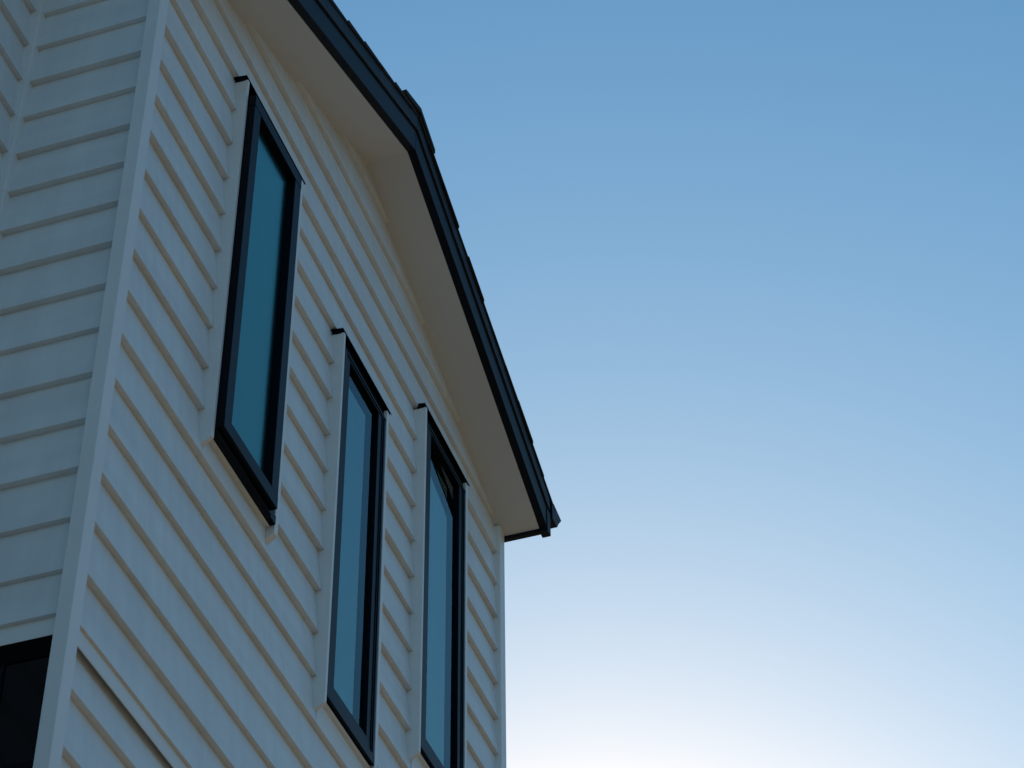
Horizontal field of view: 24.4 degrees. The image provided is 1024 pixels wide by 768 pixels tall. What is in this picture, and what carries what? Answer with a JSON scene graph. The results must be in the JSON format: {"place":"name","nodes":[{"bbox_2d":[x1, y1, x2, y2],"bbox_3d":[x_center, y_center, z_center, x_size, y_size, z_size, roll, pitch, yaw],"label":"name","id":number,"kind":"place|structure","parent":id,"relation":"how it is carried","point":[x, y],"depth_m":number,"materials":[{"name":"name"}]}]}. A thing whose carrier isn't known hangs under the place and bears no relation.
{"place":"outdoors","nodes":[
{"label":"outdoors","id":0,"kind":"place"},
{"bbox_2d":[0,0,560,767],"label":"house","id":1,"kind":"structure","parent":0,"point":[274,490],"depth_m":6.62,"materials":[{"name":"white paint"}]},
{"bbox_2d":[0,635,52,767],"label":"narrow window","id":2,"kind":"structure","parent":1,"relation":"in","point":[24,664],"depth_m":5.07,"materials":[{"name":"black glass"}]},
{"bbox_2d":[196,75,305,548],"bbox_3d":[-0.766,-0.226,6.826,0.153,1.507,0.468,-13,-44,13],"label":"window","id":3,"kind":"structure","parent":1,"relation":"in","point":[243,458],"depth_m":6.77,"materials":[{"name":"glass"}]},
{"bbox_2d":[311,328,391,767],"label":"window","id":4,"kind":"structure","parent":1,"relation":"in","point":[349,601],"depth_m":7.12,"materials":[{"name":"blue glass"}]},
{"bbox_2d":[405,403,469,767],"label":"window","id":5,"kind":"structure","parent":1,"relation":"in","point":[437,698],"depth_m":7.93,"materials":[{"name":"blue glass"}]},
{"bbox_2d":[333,0,1023,767],"label":"sky","id":6,"kind":"structure","parent":0,"point":[749,273],"materials":[{"name":"blue"}]}
]}

